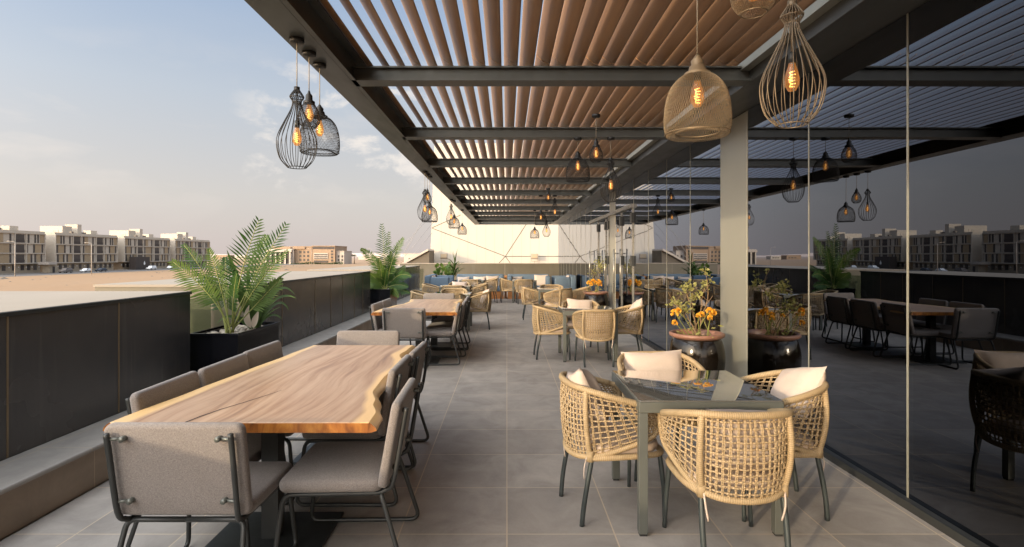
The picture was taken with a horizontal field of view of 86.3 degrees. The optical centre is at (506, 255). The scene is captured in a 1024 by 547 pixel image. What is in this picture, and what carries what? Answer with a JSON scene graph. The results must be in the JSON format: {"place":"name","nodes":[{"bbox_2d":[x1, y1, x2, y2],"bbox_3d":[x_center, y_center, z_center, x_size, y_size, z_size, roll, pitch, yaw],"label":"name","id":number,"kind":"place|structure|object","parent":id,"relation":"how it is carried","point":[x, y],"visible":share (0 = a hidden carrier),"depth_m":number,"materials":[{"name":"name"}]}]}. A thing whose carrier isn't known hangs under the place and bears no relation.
{"place":"outdoors","nodes":[
{"label":"outdoors","id":0,"kind":"place"},
{"bbox_2d":[0,264,272,274],"bbox_3d":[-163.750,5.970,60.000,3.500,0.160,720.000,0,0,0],"label":"pavement","id":1,"kind":"structure","parent":0,"point":[109,270],"depth_m":222.78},
{"bbox_2d":[38,262,56,272],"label":"gate hut","id":2,"kind":"object","parent":1,"relation":"on","point":[49,267],"visible":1,"depth_m":191.00,"materials":[{"name":"stone"}]},
{"bbox_2d":[129,257,149,269],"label":"entrance hut","id":3,"kind":"object","parent":1,"relation":"on","point":[136,263],"visible":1,"depth_m":237.50,"materials":[{"name":"white concrete"}]},
{"bbox_2d":[0,264,299,276],"bbox_3d":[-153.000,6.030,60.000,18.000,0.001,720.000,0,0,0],"label":"road","id":4,"kind":"structure","parent":0,"point":[12,275],"depth_m":197.50,"materials":[{"name":"asphalt"}]},
{"bbox_2d":[0,256,403,290],"bbox_3d":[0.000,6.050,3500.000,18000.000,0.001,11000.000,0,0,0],"label":"ground","id":5,"kind":"structure","parent":0,"point":[76,282],"depth_m":152.42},
{"bbox_2d":[0,226,45,273],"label":"apartment block","id":6,"kind":"structure","parent":5,"relation":"on","point":[26,250],"depth_m":185.81,"materials":[{"name":"concrete"}]},
{"bbox_2d":[0,479,108,540],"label":"terrace base","id":7,"kind":"object","parent":5,"relation":"on","point":[52,511],"depth_m":3.34,"materials":[{"name":"stone"}]},
{"bbox_2d":[0,291,191,460],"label":"parapet wall","id":8,"kind":"structure","parent":7,"relation":"on","point":[71,361],"depth_m":4.05,"materials":[{"name":"black tile"}]},
{"bbox_2d":[0,290,422,539],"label":"stone ledge","id":9,"kind":"object","parent":7,"relation":"on","point":[37,482],"visible":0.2,"depth_m":3.44,"materials":[{"name":"stone"}]},
{"bbox_2d":[190,322,279,371],"bbox_3d":[-3.010,1.030,6.100,0.524,0.468,1.024,0,0,0],"label":"planter","id":10,"kind":"object","parent":9,"relation":"on","point":[207,348],"visible":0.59,"depth_m":5.60,"materials":[{"name":"metal"}]},
{"bbox_2d":[167,215,289,332],"bbox_3d":[-2.974,0.212,6.021,1.187,1.286,0.689,0,0,0],"label":"palm plant","id":11,"kind":"object","parent":10,"relation":"on","point":[215,286],"visible":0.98,"depth_m":5.86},
{"bbox_2d":[209,325,263,332],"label":"pebbles","id":12,"kind":"object","parent":10,"relation":"on","point":[239,328],"visible":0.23,"depth_m":6.14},
{"bbox_2d":[218,251,294,328],"bbox_3d":[-2.784,0.392,6.165,0.890,0.921,0.326,0,0,0],"label":"lily plant","id":13,"kind":"object","parent":10,"relation":"on","point":[254,319],"visible":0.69,"depth_m":6.20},
{"bbox_2d":[370,287,396,306],"bbox_3d":[-3.010,1.025,13.300,0.524,0.478,0.824,0,0,0],"label":"planter","id":14,"kind":"object","parent":9,"relation":"on","point":[377,295],"visible":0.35,"depth_m":12.90,"materials":[{"name":"metal"}]},
{"bbox_2d":[360,223,410,297],"bbox_3d":[-2.853,0.109,13.291,1.275,1.803,0.736,0,0,7],"label":"palm plant","id":15,"kind":"object","parent":14,"relation":"on","point":[383,271],"visible":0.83,"depth_m":13.23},
{"bbox_2d":[93,271,370,346],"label":"parapet wall","id":16,"kind":"structure","parent":7,"relation":"on","point":[321,301],"depth_m":8.48,"materials":[{"name":"metal"}]},
{"bbox_2d":[307,266,419,299],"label":"parapet wall","id":17,"kind":"structure","parent":7,"relation":"on","point":[413,282],"depth_m":17.19,"materials":[{"name":"black tile"}]},
{"bbox_2d":[400,263,558,287],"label":"end wall","id":18,"kind":"structure","parent":7,"relation":"on","point":[551,269],"depth_m":26.00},
{"bbox_2d":[40,224,117,271],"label":"apartment block","id":19,"kind":"structure","parent":5,"relation":"on","point":[67,246],"depth_m":211.21,"materials":[{"name":"concrete"}]},
{"bbox_2d":[109,229,169,269],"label":"apartment block","id":20,"kind":"structure","parent":5,"relation":"on","point":[135,243],"depth_m":246.62,"materials":[{"name":"concrete"}]},
{"bbox_2d":[161,232,209,266],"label":"apartment block","id":21,"kind":"structure","parent":5,"relation":"on","point":[178,239],"depth_m":281.04,"materials":[{"name":"concrete"}]},
{"bbox_2d":[265,246,304,263],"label":"portico building","id":22,"kind":"structure","parent":5,"relation":"on","point":[288,259],"depth_m":399.88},
{"bbox_2d":[294,246,311,263],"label":"campus building","id":23,"kind":"structure","parent":5,"relation":"on","point":[302,255],"depth_m":404.00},
{"bbox_2d":[336,251,351,263],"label":"campus building","id":24,"kind":"structure","parent":5,"relation":"on","point":[345,257],"depth_m":402.08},
{"bbox_2d":[431,143,557,262],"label":"white building","id":25,"kind":"structure","parent":5,"relation":"on","point":[496,244],"depth_m":38.00,"materials":[{"name":"paint"}]},
{"bbox_2d":[0,0,543,254],"label":"sky","id":26,"kind":"structure","parent":0,"point":[156,117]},
{"bbox_2d":[211,253,403,255],"bbox_3d":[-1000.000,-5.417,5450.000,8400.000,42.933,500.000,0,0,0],"label":"hills","id":27,"kind":"structure","parent":0,"point":[361,254],"depth_m":5237.70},
{"bbox_2d":[312,246,346,263],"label":"campus building","id":28,"kind":"structure","parent":0,"point":[324,254],"depth_m":398.00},
{"bbox_2d":[397,249,433,265],"bbox_3d":[-6.103,0.268,36.225,2.225,1.435,2.750,0,0,0],"label":"sloped canopy","id":29,"kind":"object","parent":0,"point":[426,256],"visible":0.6,"depth_m":35.00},
{"bbox_2d":[433,261,454,274],"bbox_3d":[-2.399,0.635,20.925,0.862,0.833,0.892,0,0,0],"label":"bushy plant","id":30,"kind":"object","parent":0,"point":[445,269],"visible":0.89,"depth_m":20.85,"materials":[{"name":"green plant"}]},
{"bbox_2d":[0,291,963,546],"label":"terrace floor","id":31,"kind":"structure","parent":0,"point":[485,471],"depth_m":3.50,"materials":[{"name":"tile"}]},
{"bbox_2d":[103,422,297,546],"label":"dining chair","id":32,"kind":"object","parent":31,"relation":"on","point":[188,469],"visible":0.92,"depth_m":2.32,"materials":[{"name":"grey fabric"}]},
{"bbox_2d":[125,371,287,546],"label":"dining chair","id":33,"kind":"object","parent":31,"relation":"on","point":[172,388],"visible":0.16,"depth_m":3.00,"materials":[{"name":"grey fabric"}]},
{"bbox_2d":[197,353,294,500],"bbox_3d":[-1.650,1.129,3.700,0.653,0.844,0.595,0,0,0],"label":"dining chair","id":34,"kind":"object","parent":31,"relation":"on","point":[223,369],"visible":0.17,"depth_m":3.59,"materials":[{"name":"grey fabric"}]},
{"bbox_2d":[103,345,414,546],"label":"dining table","id":35,"kind":"object","parent":31,"relation":"on","point":[326,389],"visible":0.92,"depth_m":3.02,"materials":[{"name":"brown wood"}]},
{"bbox_2d":[243,340,308,464],"bbox_3d":[-1.660,1.129,4.300,0.653,0.844,0.595,0,0,1],"label":"dining chair","id":36,"kind":"object","parent":31,"relation":"on","point":[264,354],"visible":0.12,"depth_m":4.29,"materials":[{"name":"grey fabric"}]},
{"bbox_2d":[274,378,421,546],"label":"dining chair","id":37,"kind":"object","parent":31,"relation":"on","point":[349,468],"visible":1,"depth_m":2.69,"materials":[{"name":"grey fabric"}]},
{"bbox_2d":[295,354,415,506],"bbox_3d":[-0.980,1.129,3.660,0.653,0.844,0.595,0,0,0],"label":"dining chair","id":38,"kind":"object","parent":31,"relation":"on","point":[397,377],"visible":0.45,"depth_m":3.38,"materials":[{"name":"grey fabric"}]},
{"bbox_2d":[337,331,399,344],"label":"dining chair","id":39,"kind":"object","parent":31,"relation":"on","point":[368,337],"visible":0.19,"depth_m":5.14,"materials":[{"name":"grey fabric"}]},
{"bbox_2d":[369,301,410,344],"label":"dining chair","id":40,"kind":"object","parent":31,"relation":"on","point":[377,321],"visible":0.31,"depth_m":8.00,"materials":[{"name":"grey fabric"}]},
{"bbox_2d":[379,341,430,467],"bbox_3d":[-0.960,1.129,4.270,0.653,0.844,0.595,0,0,1],"label":"dining chair","id":41,"kind":"object","parent":31,"relation":"on","point":[418,352],"visible":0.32,"depth_m":4.36,"materials":[{"name":"grey fabric"}]},
{"bbox_2d":[382,308,431,366],"bbox_3d":[-1.400,1.129,7.680,0.595,0.844,0.653,0,0,0],"label":"dining chair","id":42,"kind":"object","parent":31,"relation":"on","point":[408,324],"visible":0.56,"depth_m":7.42,"materials":[{"name":"grey fabric"}]},
{"bbox_2d":[371,299,463,363],"bbox_3d":[-1.298,1.169,8.820,1.235,0.759,2.288,0,0,0],"label":"dining table","id":43,"kind":"object","parent":31,"relation":"on","point":[435,308],"visible":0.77,"depth_m":8.68,"materials":[{"name":"brown wood"}]},
{"bbox_2d":[410,290,426,299],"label":"rattan armchair","id":44,"kind":"object","parent":31,"relation":"on","point":[414,294],"visible":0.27,"depth_m":11.53,"materials":[{"name":"wicker"}]},
{"bbox_2d":[422,283,441,292],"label":"rattan armchair","id":45,"kind":"object","parent":31,"relation":"on","point":[425,286],"visible":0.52,"depth_m":14.51,"materials":[{"name":"wicker"}]},
{"bbox_2d":[424,274,453,292],"bbox_3d":[-2.420,1.117,19.750,0.850,0.865,1.900,0,0,0],"label":"sofa","id":46,"kind":"object","parent":31,"relation":"on","point":[438,280],"visible":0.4,"depth_m":18.80,"materials":[{"name":"blue fabric"}]},
{"bbox_2d":[423,293,454,341],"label":"dining chair","id":47,"kind":"object","parent":31,"relation":"on","point":[438,296],"visible":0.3,"depth_m":10.28,"materials":[{"name":"grey fabric"}]},
{"bbox_2d":[417,303,462,365],"bbox_3d":[-0.980,1.129,8.001,0.653,0.844,0.595,0,0,-3],"label":"dining chair","id":48,"kind":"object","parent":31,"relation":"on","point":[441,332],"visible":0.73,"depth_m":7.75,"materials":[{"name":"grey fabric"}]},
{"bbox_2d":[425,299,469,356],"bbox_3d":[-0.930,1.129,8.650,0.653,0.844,0.595,0,0,0],"label":"dining chair","id":49,"kind":"object","parent":31,"relation":"on","point":[465,307],"visible":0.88,"depth_m":8.42,"materials":[{"name":"grey fabric"}]},
{"bbox_2d":[430,296,470,348],"bbox_3d":[-0.950,1.129,9.350,0.653,0.844,0.595,0,0,0],"label":"dining chair","id":50,"kind":"object","parent":31,"relation":"on","point":[444,319],"visible":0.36,"depth_m":9.34,"materials":[{"name":"grey fabric"}]},
{"bbox_2d":[431,292,471,330],"bbox_3d":[-1.170,1.175,11.720,0.800,0.750,0.800,0,0,0],"label":"bistro table","id":51,"kind":"object","parent":31,"relation":"on","point":[469,319],"visible":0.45,"depth_m":11.59,"materials":[{"name":"metal"}]},
{"bbox_2d":[465,290,491,329],"bbox_3d":[-0.612,1.148,11.661,0.581,0.806,0.634,0,0,-3],"label":"rattan armchair","id":52,"kind":"object","parent":31,"relation":"on","point":[476,298],"visible":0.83,"depth_m":11.43,"materials":[{"name":"wicker"}]},
{"bbox_2d":[470,283,487,304],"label":"rattan armchair","id":53,"kind":"object","parent":31,"relation":"on","point":[483,285],"visible":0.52,"depth_m":14.52,"materials":[{"name":"wicker"}]},
{"bbox_2d":[457,274,503,298],"bbox_3d":[-1.000,1.117,20.100,1.760,0.865,1.000,0,0,0],"label":"sofa","id":54,"kind":"object","parent":31,"relation":"on","point":[498,292],"visible":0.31,"depth_m":20.40,"materials":[{"name":"blue fabric"}]},
{"bbox_2d":[480,278,497,302],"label":"rattan armchair","id":55,"kind":"object","parent":31,"relation":"on","point":[494,283],"visible":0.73,"depth_m":17.97,"materials":[{"name":"wicker"}]},
{"bbox_2d":[499,278,515,302],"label":"rattan armchair","id":56,"kind":"object","parent":31,"relation":"on","point":[502,281],"visible":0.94,"depth_m":18.07,"materials":[{"name":"wicker"}]},
{"bbox_2d":[514,279,533,303],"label":"rattan armchair","id":57,"kind":"object","parent":31,"relation":"on","point":[530,283],"visible":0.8,"depth_m":17.44,"materials":[{"name":"wicker"}]},
{"bbox_2d":[512,279,536,302],"bbox_3d":[0.580,1.175,18.300,0.800,0.750,0.800,0,0,0],"label":"bistro table","id":58,"kind":"object","parent":31,"relation":"on","point":[535,283],"visible":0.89,"depth_m":17.90,"materials":[{"name":"metal"}]},
{"bbox_2d":[508,274,550,298],"bbox_3d":[0.800,1.117,20.100,1.550,0.865,1.000,0,0,0],"label":"sofa","id":59,"kind":"object","parent":31,"relation":"on","point":[531,276],"visible":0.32,"depth_m":19.72,"materials":[{"name":"blue fabric"}]},
{"bbox_2d":[534,275,546,284],"bbox_3d":[1.250,0.910,20.150,0.500,0.440,0.148,0,-18,6],"label":"cushion","id":60,"kind":"object","parent":59,"relation":"on","point":[540,279],"visible":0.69,"depth_m":20.10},
{"bbox_2d":[521,286,544,319],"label":"rattan armchair","id":61,"kind":"object","parent":31,"relation":"on","point":[529,301],"visible":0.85,"depth_m":13.15,"materials":[{"name":"wicker"}]},
{"bbox_2d":[532,304,570,359],"bbox_3d":[0.672,1.148,8.359,0.581,0.806,0.634,0,0,-3],"label":"rattan armchair","id":62,"kind":"object","parent":31,"relation":"on","point":[543,329],"visible":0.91,"depth_m":8.13,"materials":[{"name":"wicker"}]},
{"bbox_2d":[539,284,563,304],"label":"rattan armchair","id":63,"kind":"object","parent":31,"relation":"on","point":[554,285],"visible":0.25,"depth_m":14.23,"materials":[{"name":"wicker"}]},
{"bbox_2d":[537,288,570,320],"bbox_3d":[1.150,1.175,13.360,0.800,0.750,0.800,0,0,0],"label":"bistro table","id":64,"kind":"object","parent":31,"relation":"on","point":[539,290],"visible":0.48,"depth_m":12.96,"materials":[{"name":"metal"}]},
{"bbox_2d":[543,288,572,323],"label":"rattan armchair","id":65,"kind":"object","parent":31,"relation":"on","point":[550,294],"visible":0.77,"depth_m":12.49,"materials":[{"name":"wicker"}]},
{"bbox_2d":[551,274,576,299],"bbox_3d":[2.030,1.117,19.600,0.750,0.865,1.500,0,0,0],"label":"sofa","id":66,"kind":"object","parent":31,"relation":"on","point":[566,282],"visible":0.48,"depth_m":18.85,"materials":[{"name":"blue fabric"}]},
{"bbox_2d":[569,286,590,317],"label":"rattan armchair","id":67,"kind":"object","parent":31,"relation":"on","point":[579,291],"visible":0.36,"depth_m":12.98,"materials":[{"name":"wicker"}]},
{"bbox_2d":[562,300,599,351],"bbox_3d":[1.220,1.148,9.028,0.634,0.806,0.581,0,0,0],"label":"rattan armchair","id":68,"kind":"object","parent":31,"relation":"on","point":[569,325],"visible":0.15,"depth_m":8.96,"materials":[{"name":"wicker"}]},
{"bbox_2d":[567,298,591,317],"bbox_3d":[1.220,0.888,9.171,0.440,0.340,0.176,4,-22,1],"label":"cushion","id":69,"kind":"object","parent":68,"relation":"on","point":[572,302],"visible":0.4,"depth_m":9.14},
{"bbox_2d":[558,306,617,361],"bbox_3d":[1.220,1.175,8.350,0.800,0.750,0.800,0,0,0],"label":"bistro table","id":70,"kind":"object","parent":31,"relation":"on","point":[567,310],"visible":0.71,"depth_m":7.95,"materials":[{"name":"metal"}]},
{"bbox_2d":[572,309,617,367],"bbox_3d":[1.271,1.148,7.832,0.634,0.806,0.581,0,0,-3],"label":"rattan armchair","id":71,"kind":"object","parent":31,"relation":"on","point":[598,335],"visible":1,"depth_m":7.60,"materials":[{"name":"wicker"}]},
{"bbox_2d":[581,309,610,330],"bbox_3d":[1.278,0.905,7.689,0.440,0.340,0.180,0,20,-3],"label":"cushion","id":72,"kind":"object","parent":71,"relation":"on","point":[596,321],"visible":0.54,"depth_m":7.62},
{"bbox_2d":[583,291,608,305],"bbox_3d":[2.080,1.194,12.750,0.588,0.716,0.588,0,0,0],"label":"glazed urn","id":73,"kind":"object","parent":31,"relation":"on","point":[600,298],"visible":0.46,"depth_m":12.51,"materials":[{"name":"black ceramic"}]},
{"bbox_2d":[584,254,605,292],"bbox_3d":[2.078,0.415,12.723,0.498,0.937,0.574,0,0,15],"label":"flowering shrub","id":74,"kind":"object","parent":73,"relation":"on","point":[596,282],"visible":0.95,"depth_m":12.69,"materials":[{"name":"orange plant"}]},
{"bbox_2d":[559,371,664,526],"bbox_3d":[0.623,1.148,3.374,0.581,0.806,0.634,0,0,-11],"label":"rattan armchair","id":75,"kind":"object","parent":31,"relation":"on","point":[605,440],"visible":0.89,"depth_m":3.14,"materials":[{"name":"wicker"}]},
{"bbox_2d":[565,367,608,419],"bbox_3d":[0.484,0.849,3.346,0.176,0.340,0.440,-24,-11,-10],"label":"cushion","id":76,"kind":"object","parent":75,"relation":"on","point":[584,377],"visible":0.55,"depth_m":3.18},
{"bbox_2d":[610,191,615,308],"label":"steel column","id":77,"kind":"structure","parent":31,"relation":"on","point":[612,247],"depth_m":12.84,"materials":[{"name":"metal"}]},
{"bbox_2d":[609,304,644,358],"bbox_3d":[1.827,1.148,8.417,0.581,0.806,0.634,0,0,6],"label":"rattan armchair","id":78,"kind":"object","parent":31,"relation":"on","point":[634,328],"visible":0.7,"depth_m":8.17,"materials":[{"name":"wicker"}]},
{"bbox_2d":[627,298,642,324],"bbox_3d":[1.968,0.860,8.403,0.180,0.360,0.400,24,-22,5],"label":"cushion","id":79,"kind":"object","parent":78,"relation":"on","point":[637,303],"visible":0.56,"depth_m":8.28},
{"bbox_2d":[617,351,704,481],"bbox_3d":[1.129,1.148,4.018,0.634,0.806,0.581,0,0,-2],"label":"rattan armchair","id":80,"kind":"object","parent":31,"relation":"on","point":[691,360],"visible":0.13,"depth_m":4.06,"materials":[{"name":"wicker"}]},
{"bbox_2d":[621,349,681,369],"bbox_3d":[1.125,0.890,4.160,0.480,0.340,0.178,-2,-24,-3],"label":"cushion","id":81,"kind":"object","parent":80,"relation":"on","point":[668,360],"visible":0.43,"depth_m":4.13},
{"bbox_2d":[669,329,725,369],"bbox_3d":[2.080,1.194,5.980,0.588,0.716,0.588,0,0,0],"label":"glazed urn","id":82,"kind":"object","parent":31,"relation":"on","point":[706,352],"visible":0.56,"depth_m":5.74,"materials":[{"name":"black ceramic"}]},
{"bbox_2d":[665,268,722,337],"bbox_3d":[2.058,0.506,5.962,0.573,0.754,0.560,0,0,33],"label":"flowering shrub","id":83,"kind":"object","parent":82,"relation":"on","point":[680,309],"visible":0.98,"depth_m":5.94,"materials":[{"name":"orange plant"}]},
{"bbox_2d":[612,370,783,535],"bbox_3d":[1.130,1.175,3.410,0.800,0.750,0.800,0,0,0],"label":"bistro table","id":84,"kind":"object","parent":31,"relation":"on","point":[652,391],"visible":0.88,"depth_m":3.10,"materials":[{"name":"metal"}]},
{"bbox_2d":[658,408,794,546],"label":"rattan armchair","id":85,"kind":"object","parent":31,"relation":"on","point":[699,479],"visible":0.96,"depth_m":2.64,"materials":[{"name":"wicker"}]},
{"bbox_2d":[694,408,786,468],"bbox_3d":[1.178,0.919,2.729,0.440,0.340,0.178,3,18,-2],"label":"cushion","id":86,"kind":"object","parent":85,"relation":"on","point":[734,446],"visible":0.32,"depth_m":2.65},
{"bbox_2d":[721,111,746,377],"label":"steel column","id":87,"kind":"structure","parent":31,"relation":"on","point":[734,235],"depth_m":5.96,"materials":[{"name":"metal"}]},
{"bbox_2d":[740,369,829,521],"bbox_3d":[1.657,1.148,3.418,0.581,0.806,0.634,0,0,5],"label":"rattan armchair","id":88,"kind":"object","parent":31,"relation":"on","point":[807,446],"visible":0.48,"depth_m":3.18,"materials":[{"name":"wicker"}]},
{"bbox_2d":[770,366,826,417],"bbox_3d":[1.799,0.848,3.406,0.177,0.340,0.440,30,-14,4],"label":"cushion","id":89,"kind":"object","parent":88,"relation":"on","point":[789,382],"visible":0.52,"depth_m":3.29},
{"bbox_2d":[558,0,1023,546],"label":"glass wall","id":90,"kind":"structure","parent":31,"relation":"on","point":[886,234],"depth_m":3.51,"materials":[{"name":"glass"}]},
{"bbox_2d":[589,221,598,290],"bbox_3d":[2.464,0.277,15.444,0.090,2.443,1.350,0,0,-2],"label":"glass door","id":91,"kind":"structure","parent":90,"relation":"attached to","point":[594,237],"depth_m":15.51,"materials":[{"name":"glass"}]},
{"bbox_2d":[597,218,606,290],"bbox_3d":[2.464,0.277,14.204,0.091,2.443,1.170,0,0,-2],"label":"glass door","id":92,"kind":"structure","parent":90,"relation":"attached to","point":[602,235],"depth_m":14.21,"materials":[{"name":"glass"}]},
{"bbox_2d":[604,217,609,306],"bbox_3d":[2.463,0.277,13.425,0.103,2.443,0.421,0,0,-7],"label":"glass door","id":93,"kind":"structure","parent":90,"relation":"on","point":[608,255],"depth_m":13.27,"materials":[{"name":"glass"}]},
{"bbox_2d":[613,212,621,323],"bbox_3d":[2.464,0.277,12.127,0.095,2.443,0.721,0,0,-3],"label":"glass door","id":94,"kind":"structure","parent":90,"relation":"attached to","point":[618,246],"depth_m":12.18,"materials":[{"name":"glass"}]},
{"bbox_2d":[620,208,633,324],"bbox_3d":[2.464,0.277,11.248,0.091,2.443,1.081,0,0,-2],"label":"glass door","id":95,"kind":"structure","parent":90,"relation":"attached to","point":[627,254],"depth_m":11.27,"materials":[{"name":"glass"}]},
{"bbox_3d":[6.250,-0.375,11.150,7.500,3.950,30.500,0,0,0],"label":"restaurant building","id":96,"kind":"object","parent":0,"visible":0},
{"bbox_2d":[244,0,928,224],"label":"pergola","id":97,"kind":"object","parent":96,"relation":"attached to","point":[621,67],"visible":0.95,"depth_m":4.75,"materials":[{"name":"wood"}]},
{"bbox_2d":[276,36,317,168],"bbox_3d":[-1.462,-1.061,3.800,0.271,0.898,0.269,0,0,0],"label":"pendant lamp","id":98,"kind":"object","parent":97,"relation":"hanging from","point":[297,41],"visible":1,"depth_m":3.78,"materials":[{"name":"black metal"}]},
{"bbox_2d":[298,50,319,128],"bbox_3d":[-1.468,-1.229,4.050,0.157,0.562,0.157,0,0,0],"label":"pendant lamp","id":99,"kind":"object","parent":97,"relation":"hanging from","point":[309,54],"visible":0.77,"depth_m":4.03,"materials":[{"name":"black metal"}]},
{"bbox_2d":[299,62,339,156],"bbox_3d":[-1.475,-1.157,4.300,0.306,0.706,0.306,0,0,0],"label":"pendant lamp","id":100,"kind":"object","parent":97,"relation":"hanging from","point":[319,66],"visible":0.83,"depth_m":4.27,"materials":[{"name":"black metal"}]},
{"bbox_2d":[417,171,431,220],"bbox_3d":[-1.465,-1.069,9.750,0.271,0.883,0.269,0,0,0],"label":"pendant lamp","id":101,"kind":"object","parent":97,"relation":"hanging from","point":[425,193],"visible":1,"depth_m":9.72,"materials":[{"name":"black metal"}]},
{"bbox_2d":[421,176,437,222],"bbox_3d":[-1.465,-1.075,10.350,0.306,0.870,0.306,0,0,0],"label":"pendant lamp","id":102,"kind":"object","parent":97,"relation":"hanging from","point":[431,221],"visible":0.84,"depth_m":10.33,"materials":[{"name":"black metal"}]},
{"bbox_2d":[535,195,546,224],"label":"pendant lamp","id":103,"kind":"object","parent":97,"relation":"hanging from","point":[540,213],"visible":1,"depth_m":13.61,"materials":[{"name":"black metal"}]},
{"bbox_2d":[549,195,559,220],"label":"pendant lamp","id":104,"kind":"object","parent":97,"relation":"hanging from","point":[555,204],"visible":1,"depth_m":13.62,"materials":[{"name":"black metal"}]},
{"bbox_2d":[566,137,589,182],"bbox_3d":[0.906,-1.230,6.970,0.306,0.560,0.306,0,0,0],"label":"pendant lamp","id":105,"kind":"object","parent":97,"relation":"hanging from","point":[577,158],"visible":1,"depth_m":6.93,"materials":[{"name":"black metal"}]},
{"bbox_2d":[589,114,602,162],"bbox_3d":[1.030,-1.354,6.300,0.157,0.552,0.157,0,0,0],"label":"pendant lamp","id":106,"kind":"object","parent":97,"relation":"hanging from","point":[596,145],"visible":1,"depth_m":6.27,"materials":[{"name":"black metal"}]},
{"bbox_2d":[600,137,621,202],"bbox_3d":[1.327,-1.099,6.970,0.271,0.823,0.269,0,0,0],"label":"pendant lamp","id":107,"kind":"object","parent":97,"relation":"hanging from","point":[610,164],"visible":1,"depth_m":6.95,"materials":[{"name":"black metal"}]},
{"bbox_2d":[664,0,731,141],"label":"pendant lamp","id":108,"kind":"object","parent":97,"relation":"hanging from","point":[697,71],"visible":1,"depth_m":2.56,"materials":[{"name":"beige wicker"}]},
{"bbox_2d":[730,0,775,18],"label":"pendant lamp","id":109,"kind":"object","parent":97,"relation":"hanging from","point":[738,12],"visible":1,"depth_m":1.98,"materials":[{"name":"beige wicker"}]},
{"bbox_2d":[759,0,826,128],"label":"pendant lamp","id":110,"kind":"object","parent":97,"relation":"hanging from","point":[792,6],"visible":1,"depth_m":2.44,"materials":[{"name":"wicker"}]},
{"bbox_3d":[-1.980,1.240,20.750,0.480,0.620,0.480,0,0,0],"label":"plant pot","id":111,"kind":"object","parent":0,"visible":0},
{"bbox_2d":[448,252,465,276],"bbox_3d":[-2.011,0.268,20.641,1.104,1.096,0.944,0,0,0],"label":"spiky plant","id":112,"kind":"object","parent":111,"relation":"on","point":[453,266],"visible":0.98,"depth_m":20.70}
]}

